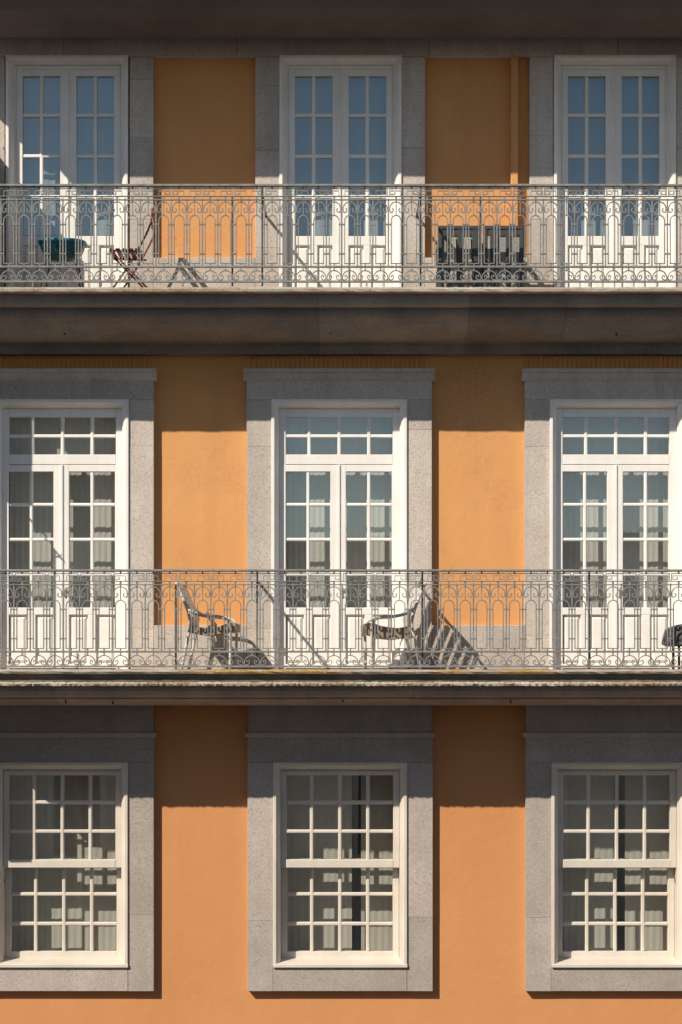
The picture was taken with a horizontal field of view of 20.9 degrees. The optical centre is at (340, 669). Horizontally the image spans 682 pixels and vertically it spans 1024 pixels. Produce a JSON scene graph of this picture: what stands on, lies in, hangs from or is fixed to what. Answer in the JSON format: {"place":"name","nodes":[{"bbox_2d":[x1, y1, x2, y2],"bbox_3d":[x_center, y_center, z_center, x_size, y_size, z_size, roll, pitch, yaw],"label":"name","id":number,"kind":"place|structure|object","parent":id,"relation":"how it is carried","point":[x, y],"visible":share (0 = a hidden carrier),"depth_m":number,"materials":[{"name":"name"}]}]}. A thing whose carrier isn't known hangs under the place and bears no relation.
{"place":"outdoors","nodes":[
{"label":"outdoors","id":0,"kind":"place"},
{"label":"ground","id":1,"kind":"structure","parent":0,"visible":0},
{"bbox_2d":[0,0,681,1023],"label":"apartment building","id":2,"kind":"structure","parent":1,"relation":"on","point":[224,344],"depth_m":19.42,"materials":[{"name":"orange paint"}]},
{"bbox_2d":[10,775,81,950],"bbox_3d":[-3.244,2.047,19.935,0.900,2.079,0.008,0,0,0],"label":"curtain","id":3,"kind":"object","parent":2,"relation":"hanging from","point":[48,816],"visible":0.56,"depth_m":19.93,"materials":[{"name":"beige fabric"}]},
{"bbox_2d":[37,238,86,286],"bbox_3d":[-2.842,-4.084,18.873,0.503,0.561,0.419,0,0,0],"label":"shell chair","id":4,"kind":"object","parent":2,"relation":"on","point":[70,249],"visible":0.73,"depth_m":18.74,"materials":[{"name":"teal plastic"}]},
{"bbox_2d":[10,418,115,607],"bbox_3d":[-2.938,-1.399,19.746,1.512,2.763,0.012,0,0,0],"label":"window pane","id":5,"kind":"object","parent":2,"relation":"hanging from","point":[80,518],"visible":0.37,"depth_m":19.75,"materials":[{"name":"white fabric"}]},
{"bbox_2d":[0,762,127,966],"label":"sash window","id":6,"kind":"structure","parent":2,"relation":"in","point":[8,958],"depth_m":19.50,"materials":[{"name":"beige paint"}]},
{"bbox_2d":[0,399,128,668],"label":"french door","id":7,"kind":"structure","parent":2,"relation":"in","point":[61,465],"depth_m":19.50,"materials":[{"name":"white paint"}]},
{"bbox_2d":[24,78,113,235],"bbox_3d":[-2.876,-5.103,19.683,1.368,2.592,0.013,0,0,0],"label":"window pane","id":8,"kind":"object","parent":2,"relation":"hanging from","point":[85,127],"visible":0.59,"depth_m":19.68,"materials":[{"name":"glass"}]},
{"bbox_2d":[2,55,149,286],"bbox_3d":[-2.885,-5.127,19.477,1.751,2.647,0.195,0,0,0],"label":"french door","id":9,"kind":"structure","parent":2,"relation":"in","point":[68,68],"depth_m":19.50,"materials":[{"name":"white paint"}]},
{"bbox_2d":[82,775,116,950],"bbox_3d":[-2.515,2.047,19.962,0.666,2.079,0.008,0,0,0],"label":"curtain","id":10,"kind":"object","parent":2,"relation":"hanging from","point":[104,846],"visible":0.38,"depth_m":19.96,"materials":[{"name":"beige fabric"}]},
{"bbox_2d":[110,208,157,286],"bbox_3d":[-2.133,-4.244,18.960,0.480,0.890,0.438,0,0,0],"label":"folding chair","id":11,"kind":"object","parent":2,"relation":"on","point":[133,253],"visible":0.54,"depth_m":18.76,"materials":[{"name":"red paint"}]},
{"bbox_2d":[175,582,239,668],"bbox_3d":[-1.361,-0.447,18.982,0.617,0.889,0.516,0,0,4],"label":"garden chair","id":12,"kind":"object","parent":2,"relation":"on","point":[235,629],"visible":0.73,"depth_m":18.75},
{"bbox_2d":[287,775,351,950],"bbox_3d":[-0.324,2.047,19.935,0.882,2.079,0.008,0,0,0],"label":"curtain","id":13,"kind":"object","parent":2,"relation":"hanging from","point":[325,879],"visible":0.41,"depth_m":19.93,"materials":[{"name":"beige fabric"}]},
{"bbox_2d":[271,399,406,669],"bbox_3d":[-0.018,-1.415,19.649,1.426,2.848,0.518,0,0,0],"label":"french door","id":14,"kind":"structure","parent":2,"relation":"in","point":[338,465],"depth_m":19.50,"materials":[{"name":"white paint"}]},
{"bbox_2d":[286,418,392,607],"bbox_3d":[-0.018,-1.399,19.746,1.512,2.763,0.012,0,0,0],"label":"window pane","id":15,"kind":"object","parent":2,"relation":"hanging from","point":[356,518],"visible":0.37,"depth_m":19.75,"materials":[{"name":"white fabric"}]},
{"bbox_2d":[256,55,422,286],"bbox_3d":[-0.013,-5.127,19.477,1.751,2.647,0.195,0,0,0],"label":"french door","id":16,"kind":"structure","parent":2,"relation":"in","point":[340,68],"depth_m":19.50,"materials":[{"name":"white paint"}]},
{"bbox_2d":[273,762,406,966],"bbox_3d":[-0.009,2.047,19.646,1.408,2.152,0.524,0,0,0],"label":"sash window","id":17,"kind":"structure","parent":2,"relation":"in","point":[282,957],"depth_m":19.50,"materials":[{"name":"beige paint"}]},
{"bbox_2d":[295,78,385,235],"bbox_3d":[-0.004,-5.103,19.683,1.368,2.592,0.013,0,0,0],"label":"window pane","id":18,"kind":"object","parent":2,"relation":"hanging from","point":[357,127],"visible":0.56,"depth_m":19.68,"materials":[{"name":"glass"}]},
{"bbox_2d":[361,775,392,950],"bbox_3d":[0.481,2.047,19.962,0.531,2.079,0.007,0,0,0],"label":"curtain","id":19,"kind":"object","parent":2,"relation":"hanging from","point":[381,879],"visible":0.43,"depth_m":19.96,"materials":[{"name":"beige fabric"}]},
{"bbox_2d":[362,582,426,668],"bbox_3d":[0.538,-0.447,18.982,0.617,0.889,0.516,0,0,-7],"label":"garden chair","id":20,"kind":"object","parent":2,"relation":"on","point":[381,632],"visible":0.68,"depth_m":18.75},
{"bbox_2d":[436,226,481,286],"bbox_3d":[1.217,-4.178,19.145,0.453,0.744,0.428,0,0,0],"label":"resin chair","id":21,"kind":"object","parent":2,"relation":"on","point":[458,244],"visible":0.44,"depth_m":18.94,"materials":[{"name":"plastic"}]},
{"bbox_2d":[482,226,523,286],"bbox_3d":[1.663,-4.178,19.145,0.418,0.744,0.428,0,0,0],"label":"resin chair","id":22,"kind":"object","parent":2,"relation":"on","point":[504,244],"visible":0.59,"depth_m":18.94,"materials":[{"name":"plastic"}]},
{"bbox_2d":[562,775,613,950],"bbox_3d":[2.547,2.047,19.935,0.783,2.079,0.008,0,0,0],"label":"curtain","id":23,"kind":"object","parent":2,"relation":"hanging from","point":[600,879],"visible":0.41,"depth_m":19.93,"materials":[{"name":"beige fabric"}]},
{"bbox_2d":[531,55,678,286],"bbox_3d":[2.866,-5.127,19.477,1.751,2.647,0.195,0,0,0],"label":"french door","id":24,"kind":"structure","parent":2,"relation":"in","point":[613,68],"depth_m":19.50,"materials":[{"name":"white paint"}]},
{"bbox_2d":[568,78,657,235],"bbox_3d":[2.876,-5.103,19.683,1.368,2.592,0.013,0,0,0],"label":"curtain","id":25,"kind":"object","parent":2,"relation":"hanging from","point":[576,127],"visible":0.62,"depth_m":19.68,"materials":[{"name":"fabric"}]},
{"bbox_2d":[563,418,667,607],"bbox_3d":[2.902,-1.399,19.746,1.512,2.763,0.012,0,0,0],"label":"curtain","id":26,"kind":"object","parent":2,"relation":"hanging from","point":[633,518],"visible":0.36,"depth_m":19.75,"materials":[{"name":"white fabric"}]},
{"bbox_2d":[549,399,681,668],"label":"french door","id":27,"kind":"structure","parent":2,"relation":"in","point":[614,465],"depth_m":19.50,"materials":[{"name":"white paint"}]},
{"bbox_2d":[551,762,681,966],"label":"sash window","id":28,"kind":"structure","parent":2,"relation":"in","point":[672,957],"depth_m":19.50,"materials":[{"name":"beige paint"}]},
{"bbox_2d":[625,775,668,950],"bbox_3d":[3.366,2.047,19.962,0.603,2.079,0.008,0,0,0],"label":"curtain","id":29,"kind":"object","parent":2,"relation":"hanging from","point":[657,816],"visible":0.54,"depth_m":19.96,"materials":[{"name":"beige fabric"}]},
{"bbox_2d":[661,624,681,668],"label":"cushioned stool","id":30,"kind":"object","parent":2,"relation":"on","point":[678,635],"visible":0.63,"depth_m":18.75,"materials":[{"name":"black fabric"}]}
]}

